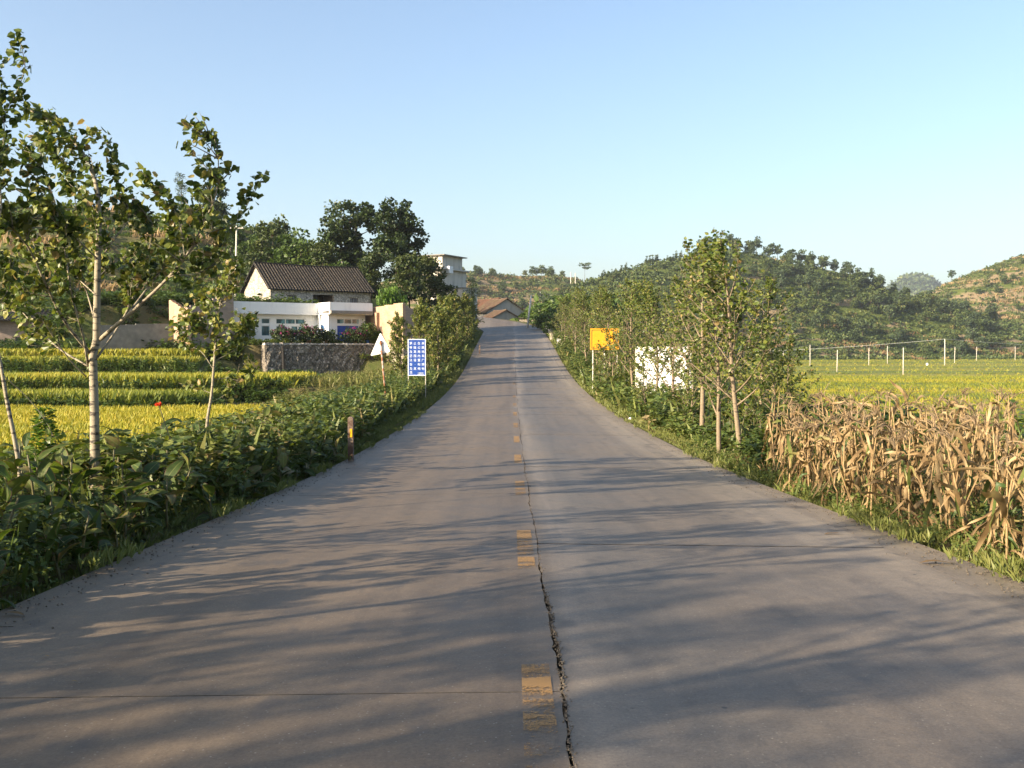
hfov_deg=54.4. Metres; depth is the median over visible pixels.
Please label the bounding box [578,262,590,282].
umbrella tree
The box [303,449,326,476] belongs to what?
canna plant
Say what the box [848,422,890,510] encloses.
maize plant
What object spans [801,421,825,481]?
maize plant
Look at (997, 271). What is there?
broadleaf tree
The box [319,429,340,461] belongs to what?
canna plant
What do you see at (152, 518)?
canna plant
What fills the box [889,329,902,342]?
pine tree
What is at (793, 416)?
maize plant
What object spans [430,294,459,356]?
poplar tree
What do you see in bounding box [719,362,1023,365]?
rice field
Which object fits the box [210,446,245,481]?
canna plant
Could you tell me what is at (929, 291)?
pine tree
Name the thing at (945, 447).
maize plant
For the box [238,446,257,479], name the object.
canna plant
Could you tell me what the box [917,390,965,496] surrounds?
maize plant
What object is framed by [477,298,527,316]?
cottage
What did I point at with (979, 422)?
maize plant
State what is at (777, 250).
pine tree
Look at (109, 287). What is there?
dry maize
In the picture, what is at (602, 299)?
poplar tree
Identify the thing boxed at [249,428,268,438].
canna plant
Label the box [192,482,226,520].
canna plant
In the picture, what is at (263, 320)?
window
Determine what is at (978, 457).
maize plant
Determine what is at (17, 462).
canna plant
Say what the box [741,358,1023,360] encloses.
rice field
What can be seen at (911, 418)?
maize plant
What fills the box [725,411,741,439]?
canna plant
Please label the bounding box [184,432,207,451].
canna plant
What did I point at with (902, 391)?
maize plant
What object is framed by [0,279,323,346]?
bank weeds
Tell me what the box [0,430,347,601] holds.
weeds
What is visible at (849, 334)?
broadleaf tree
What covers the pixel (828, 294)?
broadleaf tree
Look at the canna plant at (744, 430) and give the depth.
22.57 m
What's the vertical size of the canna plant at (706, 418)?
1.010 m
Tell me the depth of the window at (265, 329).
77.56 m
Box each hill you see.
[380,274,568,308]
[569,251,1023,359]
[932,255,1023,322]
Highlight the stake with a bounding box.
[154,402,178,508]
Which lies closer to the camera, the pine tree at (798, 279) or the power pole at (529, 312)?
the power pole at (529, 312)
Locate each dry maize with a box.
[0,203,346,311]
[466,275,580,307]
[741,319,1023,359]
[925,256,1023,318]
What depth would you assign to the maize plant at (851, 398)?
17.75 m
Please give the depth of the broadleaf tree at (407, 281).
106.98 m
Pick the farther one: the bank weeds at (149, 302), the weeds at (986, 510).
the bank weeds at (149, 302)
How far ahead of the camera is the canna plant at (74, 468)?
11.52 m
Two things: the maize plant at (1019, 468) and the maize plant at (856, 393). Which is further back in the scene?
the maize plant at (856, 393)
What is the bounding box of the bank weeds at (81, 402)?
[0,396,261,407]
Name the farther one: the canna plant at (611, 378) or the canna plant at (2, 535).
the canna plant at (611, 378)
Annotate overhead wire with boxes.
[743,345,1006,355]
[755,339,941,351]
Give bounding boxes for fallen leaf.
[3,611,23,614]
[920,560,954,563]
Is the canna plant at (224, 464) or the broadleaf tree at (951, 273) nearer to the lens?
the canna plant at (224, 464)
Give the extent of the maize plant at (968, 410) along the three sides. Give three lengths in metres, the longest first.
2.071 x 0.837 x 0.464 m
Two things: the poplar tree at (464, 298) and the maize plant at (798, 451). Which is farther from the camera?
the poplar tree at (464, 298)
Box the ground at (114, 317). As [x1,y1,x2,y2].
[0,207,1023,609]
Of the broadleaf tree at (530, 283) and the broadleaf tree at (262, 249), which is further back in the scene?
the broadleaf tree at (530, 283)
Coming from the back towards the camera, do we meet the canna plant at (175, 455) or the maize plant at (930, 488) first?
the canna plant at (175, 455)
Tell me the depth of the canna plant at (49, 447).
11.82 m
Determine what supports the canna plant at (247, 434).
on the ground at (114, 317)
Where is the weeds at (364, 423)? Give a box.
[0,398,382,509]
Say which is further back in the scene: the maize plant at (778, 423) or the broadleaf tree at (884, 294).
the broadleaf tree at (884, 294)
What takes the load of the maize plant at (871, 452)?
on the ground at (114, 317)
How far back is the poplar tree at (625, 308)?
65.58 m
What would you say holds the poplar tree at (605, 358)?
on the ground at (114, 317)
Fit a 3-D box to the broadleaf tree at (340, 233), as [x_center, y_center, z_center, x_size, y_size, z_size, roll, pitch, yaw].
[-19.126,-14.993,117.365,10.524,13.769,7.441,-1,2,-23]
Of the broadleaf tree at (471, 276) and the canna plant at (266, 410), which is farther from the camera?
the broadleaf tree at (471, 276)
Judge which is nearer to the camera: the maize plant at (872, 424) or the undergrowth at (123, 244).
the maize plant at (872, 424)
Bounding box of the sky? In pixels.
[0,0,1023,286]
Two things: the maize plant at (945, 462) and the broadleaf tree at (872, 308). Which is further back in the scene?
the broadleaf tree at (872, 308)
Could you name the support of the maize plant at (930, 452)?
on the ground at (114, 317)
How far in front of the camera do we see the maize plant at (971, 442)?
14.33 m
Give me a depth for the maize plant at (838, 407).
18.23 m
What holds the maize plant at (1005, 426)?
on the ground at (114, 317)
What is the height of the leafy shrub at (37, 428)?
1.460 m
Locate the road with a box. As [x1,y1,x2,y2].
[0,316,1023,767]
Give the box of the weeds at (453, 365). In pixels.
[391,327,479,386]
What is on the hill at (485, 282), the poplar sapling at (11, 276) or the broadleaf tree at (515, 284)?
the broadleaf tree at (515, 284)
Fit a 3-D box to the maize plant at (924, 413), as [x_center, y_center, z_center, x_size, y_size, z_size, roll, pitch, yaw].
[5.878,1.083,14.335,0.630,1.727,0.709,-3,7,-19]
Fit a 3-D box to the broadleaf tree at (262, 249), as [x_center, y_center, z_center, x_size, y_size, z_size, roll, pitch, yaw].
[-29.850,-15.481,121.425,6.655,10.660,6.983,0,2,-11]
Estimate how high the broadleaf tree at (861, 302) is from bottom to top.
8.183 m
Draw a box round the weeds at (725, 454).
[675,437,1023,579]
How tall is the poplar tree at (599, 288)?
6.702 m
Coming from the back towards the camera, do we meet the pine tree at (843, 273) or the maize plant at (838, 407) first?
the pine tree at (843, 273)
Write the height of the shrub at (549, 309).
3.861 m
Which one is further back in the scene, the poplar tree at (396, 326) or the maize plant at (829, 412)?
the poplar tree at (396, 326)
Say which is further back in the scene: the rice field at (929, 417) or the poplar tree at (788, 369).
the rice field at (929, 417)
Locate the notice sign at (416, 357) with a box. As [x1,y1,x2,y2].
[408,339,425,396]
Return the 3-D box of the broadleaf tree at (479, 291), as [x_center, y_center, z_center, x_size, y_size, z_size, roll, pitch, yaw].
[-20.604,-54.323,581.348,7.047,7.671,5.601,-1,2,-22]
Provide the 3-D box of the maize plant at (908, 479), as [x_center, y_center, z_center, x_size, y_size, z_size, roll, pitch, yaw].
[4.635,1.220,11.523,1.061,1.502,0.488,1,-5,-40]
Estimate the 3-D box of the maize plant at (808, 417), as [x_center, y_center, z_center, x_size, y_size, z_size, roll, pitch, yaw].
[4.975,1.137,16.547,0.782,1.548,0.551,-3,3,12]
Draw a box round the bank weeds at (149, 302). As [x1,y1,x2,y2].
[25,293,318,341]
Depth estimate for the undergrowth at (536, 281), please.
621.20 m
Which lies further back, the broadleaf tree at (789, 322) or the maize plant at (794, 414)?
the broadleaf tree at (789, 322)
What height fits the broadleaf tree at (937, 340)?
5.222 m
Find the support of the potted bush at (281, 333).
on the ground at (114, 317)
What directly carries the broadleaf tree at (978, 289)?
on the terraced hill at (960, 291)
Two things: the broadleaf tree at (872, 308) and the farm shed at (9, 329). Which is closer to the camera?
the farm shed at (9, 329)
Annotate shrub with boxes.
[23,406,61,515]
[510,294,561,320]
[514,312,527,320]
[517,304,548,322]
[521,287,644,316]
[525,305,544,322]
[529,298,649,355]
[531,311,555,328]
[541,321,559,332]
[542,304,562,313]
[543,296,593,313]
[545,304,574,315]
[546,293,616,327]
[546,313,571,328]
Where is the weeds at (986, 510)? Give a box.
[745,441,1023,542]
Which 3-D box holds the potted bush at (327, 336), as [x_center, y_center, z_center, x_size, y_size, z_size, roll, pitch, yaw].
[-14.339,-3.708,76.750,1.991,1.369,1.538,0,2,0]
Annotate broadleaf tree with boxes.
[174,172,188,227]
[196,178,230,238]
[218,222,245,255]
[229,235,270,278]
[238,214,291,274]
[267,227,327,264]
[306,199,390,275]
[308,238,339,265]
[329,259,352,266]
[356,247,386,300]
[368,197,429,280]
[376,286,407,306]
[378,278,406,303]
[391,251,426,307]
[416,252,458,321]
[462,277,479,326]
[466,273,474,281]
[473,265,481,274]
[474,285,481,293]
[496,280,507,290]
[512,281,519,287]
[517,299,526,307]
[518,297,528,307]
[525,280,533,286]
[529,266,534,275]
[538,265,544,275]
[546,268,553,275]
[551,274,560,285]
[556,289,563,295]
[605,271,611,278]
[608,275,614,281]
[613,270,619,280]
[657,261,663,268]
[663,287,670,294]
[728,239,738,248]
[759,265,769,279]
[762,257,769,265]
[781,264,792,274]
[783,257,793,264]
[785,320,795,328]
[787,301,797,311]
[798,312,807,323]
[803,255,810,264]
[805,294,819,309]
[815,308,824,317]
[817,301,827,311]
[819,274,830,284]
[824,290,831,297]
[830,313,840,324]
[838,348,846,355]
[847,274,860,287]
[847,329,858,341]
[850,297,857,307]
[850,319,859,331]
[856,293,867,307]
[867,284,874,292]
[868,276,881,289]
[868,290,876,303]
[868,303,876,312]
[872,323,881,331]
[876,288,888,299]
[877,274,884,284]
[880,287,889,298]
[882,335,892,345]
[886,326,899,336]
[895,301,905,311]
[897,326,906,336]
[905,292,912,300]
[905,301,912,308]
[909,297,917,306]
[914,291,924,303]
[917,302,924,308]
[919,306,932,319]
[919,340,932,350]
[924,293,935,303]
[933,337,941,346]
[935,338,943,345]
[945,329,957,341]
[947,270,956,279]
[950,316,956,325]
[953,308,966,317]
[954,313,967,326]
[974,319,985,327]
[974,321,983,330]
[975,286,982,293]
[982,279,990,286]
[984,308,993,317]
[984,316,993,325]
[985,334,995,345]
[993,267,1000,273]
[993,284,1001,292]
[1001,275,1007,282]
[1010,273,1016,280]
[1015,303,1020,309]
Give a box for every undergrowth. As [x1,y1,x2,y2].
[0,202,375,308]
[466,270,582,309]
[545,247,1023,359]
[886,271,941,296]
[933,254,1023,323]
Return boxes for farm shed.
[0,311,48,343]
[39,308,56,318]
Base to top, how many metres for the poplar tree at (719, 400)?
4.764 m
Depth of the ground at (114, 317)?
79.78 m
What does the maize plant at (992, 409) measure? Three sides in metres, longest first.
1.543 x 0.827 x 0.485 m
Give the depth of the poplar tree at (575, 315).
85.54 m
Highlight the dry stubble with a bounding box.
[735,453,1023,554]
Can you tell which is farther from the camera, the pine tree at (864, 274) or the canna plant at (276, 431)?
the pine tree at (864, 274)
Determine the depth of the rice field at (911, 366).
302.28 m
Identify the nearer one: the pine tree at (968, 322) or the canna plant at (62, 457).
the canna plant at (62, 457)
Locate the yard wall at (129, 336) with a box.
[99,324,173,349]
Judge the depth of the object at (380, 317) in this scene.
77.91 m
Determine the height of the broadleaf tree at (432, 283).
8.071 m
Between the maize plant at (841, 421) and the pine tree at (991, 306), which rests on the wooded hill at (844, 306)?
the pine tree at (991, 306)
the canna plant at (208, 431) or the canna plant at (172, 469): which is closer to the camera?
the canna plant at (172, 469)
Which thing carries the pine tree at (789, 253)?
on the wooded hill at (844, 306)
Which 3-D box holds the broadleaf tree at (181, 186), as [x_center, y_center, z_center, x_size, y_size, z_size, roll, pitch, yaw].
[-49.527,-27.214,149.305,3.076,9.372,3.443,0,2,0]
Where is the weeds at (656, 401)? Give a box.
[546,326,766,433]
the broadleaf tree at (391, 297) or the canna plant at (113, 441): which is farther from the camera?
the broadleaf tree at (391, 297)
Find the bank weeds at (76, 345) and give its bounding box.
[0,324,256,359]
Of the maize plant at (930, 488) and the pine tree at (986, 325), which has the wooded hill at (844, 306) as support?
the pine tree at (986, 325)
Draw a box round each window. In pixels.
[261,318,269,323]
[261,325,269,335]
[276,318,304,324]
[286,294,297,298]
[291,326,302,342]
[337,318,358,323]
[349,297,358,302]
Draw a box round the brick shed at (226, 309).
[169,293,233,359]
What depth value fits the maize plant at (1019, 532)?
8.73 m
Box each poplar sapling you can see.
[0,28,65,515]
[165,245,260,427]
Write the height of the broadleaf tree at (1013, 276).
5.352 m
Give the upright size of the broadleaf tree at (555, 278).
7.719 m
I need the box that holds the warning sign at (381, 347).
[371,333,389,393]
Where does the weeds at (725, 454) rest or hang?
on the ground at (114, 317)
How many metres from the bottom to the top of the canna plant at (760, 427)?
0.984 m
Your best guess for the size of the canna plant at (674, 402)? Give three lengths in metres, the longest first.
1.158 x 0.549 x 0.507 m
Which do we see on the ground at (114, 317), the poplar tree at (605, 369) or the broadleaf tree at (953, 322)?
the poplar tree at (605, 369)
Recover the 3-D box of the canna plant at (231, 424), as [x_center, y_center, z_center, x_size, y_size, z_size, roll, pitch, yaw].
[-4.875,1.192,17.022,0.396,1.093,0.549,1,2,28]
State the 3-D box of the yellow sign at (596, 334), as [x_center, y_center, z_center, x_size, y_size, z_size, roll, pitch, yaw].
[5.299,-1.341,57.014,1.644,3.678,0.098,0,2,3]
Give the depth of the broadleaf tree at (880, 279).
542.87 m
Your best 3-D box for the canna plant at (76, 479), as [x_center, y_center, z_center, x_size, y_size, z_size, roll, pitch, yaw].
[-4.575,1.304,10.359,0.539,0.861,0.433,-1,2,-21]
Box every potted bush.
[270,323,296,341]
[294,321,323,342]
[315,327,338,342]
[339,326,370,342]
[360,319,377,343]
[372,330,380,343]
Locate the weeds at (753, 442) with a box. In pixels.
[650,409,922,466]
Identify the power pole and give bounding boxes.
[230,226,242,296]
[526,295,531,327]
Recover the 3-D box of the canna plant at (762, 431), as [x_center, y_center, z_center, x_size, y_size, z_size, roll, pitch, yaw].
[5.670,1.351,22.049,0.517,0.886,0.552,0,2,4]
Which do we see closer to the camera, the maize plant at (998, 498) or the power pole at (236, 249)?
the maize plant at (998, 498)
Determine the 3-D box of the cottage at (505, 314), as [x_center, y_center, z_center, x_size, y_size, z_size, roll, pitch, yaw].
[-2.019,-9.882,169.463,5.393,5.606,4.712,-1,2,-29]
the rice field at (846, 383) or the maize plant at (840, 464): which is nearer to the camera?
the maize plant at (840, 464)
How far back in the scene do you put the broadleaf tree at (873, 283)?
533.95 m
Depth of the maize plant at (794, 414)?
20.25 m
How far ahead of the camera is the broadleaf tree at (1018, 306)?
614.01 m
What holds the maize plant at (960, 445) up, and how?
on the ground at (114, 317)
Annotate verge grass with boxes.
[0,387,448,610]
[405,331,648,414]
[595,399,1023,582]
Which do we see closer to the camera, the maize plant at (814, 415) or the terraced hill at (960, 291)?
the maize plant at (814, 415)
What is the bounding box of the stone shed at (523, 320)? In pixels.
[518,318,535,322]
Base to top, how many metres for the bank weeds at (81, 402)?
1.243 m
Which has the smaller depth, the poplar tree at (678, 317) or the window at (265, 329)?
the poplar tree at (678, 317)
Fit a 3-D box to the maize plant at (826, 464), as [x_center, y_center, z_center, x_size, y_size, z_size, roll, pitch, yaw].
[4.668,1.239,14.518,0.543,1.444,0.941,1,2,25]
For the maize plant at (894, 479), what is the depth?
12.89 m
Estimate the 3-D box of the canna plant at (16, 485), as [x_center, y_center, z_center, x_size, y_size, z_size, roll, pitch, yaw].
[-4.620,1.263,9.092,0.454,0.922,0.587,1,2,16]
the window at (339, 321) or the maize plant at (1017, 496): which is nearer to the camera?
the maize plant at (1017, 496)
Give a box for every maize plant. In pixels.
[759,396,777,465]
[763,387,783,441]
[765,404,800,465]
[766,396,809,464]
[766,409,787,481]
[772,417,798,486]
[775,389,794,443]
[775,403,802,433]
[775,405,796,467]
[776,421,806,491]
[777,394,796,451]
[779,423,827,498]
[782,400,814,449]
[784,421,836,491]
[787,403,813,447]
[787,421,837,491]
[790,398,828,457]
[790,413,813,480]
[791,420,821,475]
[793,406,830,478]
[800,390,829,451]
[800,408,854,491]
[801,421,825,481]
[804,401,826,463]
[806,385,836,456]
[809,390,844,466]
[810,421,848,506]
[811,412,840,477]
[813,431,873,508]
[818,415,869,483]
[819,415,871,503]
[820,391,845,447]
[825,395,843,453]
[826,411,878,467]
[827,393,845,466]
[831,404,859,481]
[831,420,878,504]
[833,400,875,458]
[834,413,891,504]
[836,386,864,442]
[838,398,864,471]
[839,396,859,431]
[842,407,869,506]
[845,394,881,465]
[845,412,931,515]
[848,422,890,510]
[850,389,882,475]
[850,409,876,490]
[854,400,867,463]
[855,436,921,525]
[858,389,902,467]
[860,405,871,440]
[861,411,891,492]
[862,387,887,466]
[864,393,884,462]
[867,404,906,487]
[869,388,899,486]
[871,425,932,528]
[875,392,905,474]
[878,396,920,493]
[883,409,907,470]
[885,421,927,507]
[888,378,921,460]
[888,418,952,502]
[889,423,928,513]
[895,419,946,518]
[900,401,919,446]
[905,394,953,491]
[906,412,969,540]
[907,400,953,489]
[907,403,928,437]
[913,405,954,476]
[916,400,947,493]
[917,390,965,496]
[921,403,947,458]
[923,406,977,493]
[923,432,957,524]
[927,418,972,543]
[928,421,988,541]
[930,415,970,483]
[936,456,1023,502]
[937,395,977,467]
[937,402,955,449]
[940,400,988,512]
[944,387,972,450]
[944,413,999,490]
[945,398,966,465]
[946,412,998,476]
[948,391,970,445]
[950,391,979,440]
[957,407,985,475]
[958,429,1021,549]
[959,388,970,434]
[959,413,1009,506]
[959,423,987,474]
[963,409,991,497]
[965,398,1013,466]
[967,384,1016,517]
[967,432,1023,556]
[967,435,1023,563]
[969,405,1023,466]
[970,398,1019,517]
[970,402,988,446]
[974,416,1023,550]
[975,399,1023,508]
[976,406,1015,452]
[984,388,1015,464]
[992,421,1023,443]
[999,388,1023,480]
[999,393,1011,446]
[999,400,1020,462]
[1006,484,1023,535]
[1008,399,1023,523]
[1008,441,1023,561]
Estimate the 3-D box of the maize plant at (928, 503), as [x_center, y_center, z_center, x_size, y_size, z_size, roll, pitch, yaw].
[4.812,1.175,11.075,0.701,1.717,0.682,0,2,-3]
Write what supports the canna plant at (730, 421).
on the ground at (114, 317)
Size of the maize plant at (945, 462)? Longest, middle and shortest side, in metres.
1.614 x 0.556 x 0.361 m
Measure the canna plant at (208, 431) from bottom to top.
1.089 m
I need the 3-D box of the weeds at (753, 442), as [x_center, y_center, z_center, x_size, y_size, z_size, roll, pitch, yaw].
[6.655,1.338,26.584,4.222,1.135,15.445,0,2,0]
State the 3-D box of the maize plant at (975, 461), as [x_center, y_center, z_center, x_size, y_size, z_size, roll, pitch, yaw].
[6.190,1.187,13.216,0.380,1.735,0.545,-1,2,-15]
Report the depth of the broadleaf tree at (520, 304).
567.58 m
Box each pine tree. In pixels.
[725,234,735,248]
[733,260,743,273]
[742,319,750,329]
[743,240,752,249]
[748,245,756,252]
[751,265,758,276]
[752,236,762,251]
[761,242,775,257]
[774,244,783,257]
[774,269,785,281]
[776,278,785,291]
[785,265,793,273]
[786,249,797,258]
[788,324,797,334]
[792,259,802,271]
[794,274,802,284]
[795,249,808,261]
[800,288,809,296]
[802,274,813,285]
[804,264,814,273]
[804,271,815,288]
[808,251,816,260]
[809,313,822,332]
[813,277,826,295]
[817,255,831,266]
[818,257,825,267]
[830,259,838,268]
[832,294,840,304]
[833,315,844,329]
[839,268,847,278]
[841,261,851,271]
[844,317,852,324]
[845,264,855,274]
[848,284,856,293]
[850,329,858,340]
[855,319,869,335]
[856,276,865,285]
[859,271,869,281]
[866,268,876,278]
[873,291,885,303]
[882,305,895,320]
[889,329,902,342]
[890,283,897,291]
[892,292,905,304]
[894,294,907,306]
[900,286,907,294]
[920,297,930,306]
[925,290,935,297]
[937,298,948,313]
[946,300,956,311]
[956,341,967,353]
[960,298,971,308]
[962,317,973,327]
[965,327,978,343]
[968,312,981,321]
[974,336,984,346]
[980,319,989,327]
[980,338,989,348]
[984,302,997,313]
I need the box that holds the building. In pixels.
[417,254,477,314]
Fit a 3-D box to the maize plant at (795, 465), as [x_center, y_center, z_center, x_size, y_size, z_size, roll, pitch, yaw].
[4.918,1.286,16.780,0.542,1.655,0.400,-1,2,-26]
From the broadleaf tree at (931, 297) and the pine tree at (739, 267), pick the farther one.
the broadleaf tree at (931, 297)
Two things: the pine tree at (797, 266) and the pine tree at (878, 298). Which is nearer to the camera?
the pine tree at (878, 298)
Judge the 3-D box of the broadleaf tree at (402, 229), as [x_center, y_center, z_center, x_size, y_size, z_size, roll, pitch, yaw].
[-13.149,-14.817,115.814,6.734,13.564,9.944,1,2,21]
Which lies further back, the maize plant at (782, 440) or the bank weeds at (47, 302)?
the bank weeds at (47, 302)
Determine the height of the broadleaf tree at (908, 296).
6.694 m
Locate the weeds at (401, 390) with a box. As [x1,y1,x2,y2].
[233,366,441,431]
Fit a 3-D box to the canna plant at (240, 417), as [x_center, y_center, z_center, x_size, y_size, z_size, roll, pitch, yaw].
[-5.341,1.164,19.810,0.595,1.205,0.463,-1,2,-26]
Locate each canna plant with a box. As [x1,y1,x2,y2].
[0,438,33,465]
[0,452,10,511]
[0,457,29,493]
[0,460,33,499]
[0,465,40,541]
[0,475,30,552]
[0,476,45,561]
[0,513,16,574]
[0,528,16,585]
[0,550,15,607]
[3,458,40,514]
[6,432,36,481]
[17,446,59,493]
[18,474,66,554]
[21,443,74,528]
[30,461,73,523]
[33,510,83,586]
[35,447,74,506]
[38,507,103,574]
[45,469,100,540]
[57,440,92,507]
[63,465,79,477]
[72,462,101,488]
[78,504,114,567]
[79,486,124,533]
[80,460,103,482]
[81,486,138,536]
[88,446,133,499]
[96,426,129,486]
[101,486,159,539]
[101,503,143,560]
[102,482,165,543]
[104,459,153,509]
[121,487,169,545]
[128,461,165,517]
[137,477,174,516]
[146,447,166,486]
[148,442,169,488]
[149,459,189,530]
[153,434,172,463]
[157,418,178,452]
[165,454,197,495]
[168,466,208,510]
[169,450,206,515]
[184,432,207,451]
[192,424,199,444]
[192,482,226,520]
[194,449,219,494]
[200,428,233,447]
[209,459,236,499]
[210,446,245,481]
[211,476,237,508]
[225,422,237,436]
[228,460,261,496]
[232,413,245,428]
[238,427,256,453]
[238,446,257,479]
[243,480,276,500]
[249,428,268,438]
[253,472,274,493]
[255,456,278,494]
[261,406,269,426]
[264,425,277,439]
[266,453,293,490]
[270,410,286,422]
[271,446,288,475]
[272,427,286,444]
[272,448,297,472]
[286,440,307,462]
[287,468,304,481]
[295,462,315,478]
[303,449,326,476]
[304,436,320,459]
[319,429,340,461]
[324,435,347,462]
[328,450,346,464]
[600,376,610,392]
[609,375,615,387]
[616,376,628,385]
[669,399,677,416]
[684,414,699,434]
[691,421,713,436]
[699,395,715,421]
[702,409,713,432]
[711,413,733,435]
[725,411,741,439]
[725,418,742,438]
[730,427,751,448]
[733,402,749,434]
[736,394,750,421]
[742,409,757,435]
[746,404,764,433]
[754,416,776,445]
[756,426,773,448]
[759,402,779,431]
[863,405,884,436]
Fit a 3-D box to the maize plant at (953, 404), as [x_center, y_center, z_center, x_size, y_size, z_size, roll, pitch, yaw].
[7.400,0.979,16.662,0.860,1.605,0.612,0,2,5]
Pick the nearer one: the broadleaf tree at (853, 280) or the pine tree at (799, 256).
the broadleaf tree at (853, 280)
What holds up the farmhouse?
on the ground at (114, 317)
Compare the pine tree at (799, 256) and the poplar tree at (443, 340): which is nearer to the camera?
the poplar tree at (443, 340)
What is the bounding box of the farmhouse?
[239,261,375,302]
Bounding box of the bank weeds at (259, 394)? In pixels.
[0,376,291,401]
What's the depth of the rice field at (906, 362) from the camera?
375.73 m
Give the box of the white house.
[234,301,372,346]
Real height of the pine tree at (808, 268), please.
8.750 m
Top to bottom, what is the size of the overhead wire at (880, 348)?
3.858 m
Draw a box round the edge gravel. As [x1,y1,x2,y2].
[0,391,1023,632]
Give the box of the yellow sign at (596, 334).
[590,328,618,388]
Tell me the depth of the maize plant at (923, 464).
12.35 m
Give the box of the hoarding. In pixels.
[635,346,691,392]
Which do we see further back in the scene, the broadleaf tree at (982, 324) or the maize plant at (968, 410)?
the broadleaf tree at (982, 324)
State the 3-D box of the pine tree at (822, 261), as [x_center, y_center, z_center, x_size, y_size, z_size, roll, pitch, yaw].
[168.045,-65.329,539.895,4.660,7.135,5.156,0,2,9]
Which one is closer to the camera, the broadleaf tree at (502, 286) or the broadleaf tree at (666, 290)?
the broadleaf tree at (666, 290)
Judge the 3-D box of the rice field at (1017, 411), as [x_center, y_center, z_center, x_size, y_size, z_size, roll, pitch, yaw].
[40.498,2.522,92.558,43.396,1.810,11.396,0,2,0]
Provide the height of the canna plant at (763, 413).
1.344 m
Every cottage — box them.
[477,297,500,307]
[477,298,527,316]
[483,309,517,319]
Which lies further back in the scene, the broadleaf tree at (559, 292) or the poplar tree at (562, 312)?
the broadleaf tree at (559, 292)
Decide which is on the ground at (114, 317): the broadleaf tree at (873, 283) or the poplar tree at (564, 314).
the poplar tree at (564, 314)
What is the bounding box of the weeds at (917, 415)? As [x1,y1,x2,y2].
[567,327,1023,457]
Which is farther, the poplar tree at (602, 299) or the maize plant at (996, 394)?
the poplar tree at (602, 299)
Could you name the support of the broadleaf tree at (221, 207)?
on the ground at (114, 317)
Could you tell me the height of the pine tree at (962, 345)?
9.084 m
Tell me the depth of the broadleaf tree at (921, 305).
523.69 m
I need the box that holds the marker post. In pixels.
[348,417,353,460]
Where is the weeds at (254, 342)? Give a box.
[206,338,389,376]
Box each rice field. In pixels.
[0,347,207,369]
[0,371,319,388]
[0,386,224,407]
[0,403,287,460]
[4,370,38,374]
[695,370,1023,373]
[695,377,1023,383]
[696,372,1023,376]
[696,374,1023,379]
[705,365,1023,368]
[706,383,1023,390]
[708,380,1023,386]
[711,360,1023,361]
[712,367,1023,370]
[713,387,1023,393]
[719,361,1023,363]
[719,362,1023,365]
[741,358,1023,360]
[744,390,1023,399]
[765,395,1023,403]
[793,400,1023,408]
[814,405,1022,415]
[829,410,1023,425]
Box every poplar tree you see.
[0,89,269,493]
[386,310,411,373]
[402,303,434,369]
[406,296,439,366]
[423,304,455,370]
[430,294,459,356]
[435,295,462,359]
[438,289,464,336]
[444,295,465,354]
[457,291,477,351]
[461,293,479,339]
[468,296,484,331]
[547,294,572,340]
[551,295,570,330]
[555,285,593,343]
[561,291,596,360]
[562,288,592,332]
[562,294,589,352]
[577,294,613,364]
[579,284,611,341]
[580,289,625,355]
[582,287,632,371]
[590,315,629,385]
[592,345,611,382]
[595,288,642,368]
[607,276,661,387]
[622,278,685,389]
[623,280,669,358]
[630,352,658,404]
[639,274,710,397]
[639,278,716,405]
[654,228,776,454]
[662,235,766,425]
[665,255,781,456]
[670,336,716,416]
[710,274,805,426]
[742,336,807,441]
[766,333,822,416]
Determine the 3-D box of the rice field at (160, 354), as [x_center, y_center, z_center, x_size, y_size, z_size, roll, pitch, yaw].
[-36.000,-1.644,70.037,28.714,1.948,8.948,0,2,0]
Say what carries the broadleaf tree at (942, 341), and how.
on the wooded hill at (844, 306)
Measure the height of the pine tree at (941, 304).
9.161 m
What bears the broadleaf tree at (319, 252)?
on the ground at (114, 317)
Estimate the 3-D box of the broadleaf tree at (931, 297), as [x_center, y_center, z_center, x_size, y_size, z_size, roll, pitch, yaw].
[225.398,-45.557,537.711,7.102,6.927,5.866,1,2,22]
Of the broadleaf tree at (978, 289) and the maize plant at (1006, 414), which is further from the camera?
the broadleaf tree at (978, 289)
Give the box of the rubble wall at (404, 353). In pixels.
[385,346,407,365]
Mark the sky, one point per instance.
(885, 136)
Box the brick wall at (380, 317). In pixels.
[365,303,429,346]
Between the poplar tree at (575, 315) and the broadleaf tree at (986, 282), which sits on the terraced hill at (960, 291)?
the broadleaf tree at (986, 282)
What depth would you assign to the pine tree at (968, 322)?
504.66 m
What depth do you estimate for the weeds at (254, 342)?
74.11 m
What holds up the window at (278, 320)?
in the white house
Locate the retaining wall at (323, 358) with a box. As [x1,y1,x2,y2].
[261,343,384,374]
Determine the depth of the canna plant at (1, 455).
9.96 m
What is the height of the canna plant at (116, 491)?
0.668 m
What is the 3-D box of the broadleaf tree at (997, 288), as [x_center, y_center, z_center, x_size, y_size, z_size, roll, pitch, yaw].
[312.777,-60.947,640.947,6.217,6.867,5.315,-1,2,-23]
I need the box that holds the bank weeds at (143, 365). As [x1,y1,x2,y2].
[1,355,319,377]
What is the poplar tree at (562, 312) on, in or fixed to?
on the ground at (114, 317)
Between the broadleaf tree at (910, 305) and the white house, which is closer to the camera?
the white house
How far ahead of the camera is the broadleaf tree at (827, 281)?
512.89 m
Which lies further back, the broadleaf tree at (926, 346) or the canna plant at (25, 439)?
the broadleaf tree at (926, 346)
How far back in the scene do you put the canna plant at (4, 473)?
9.42 m

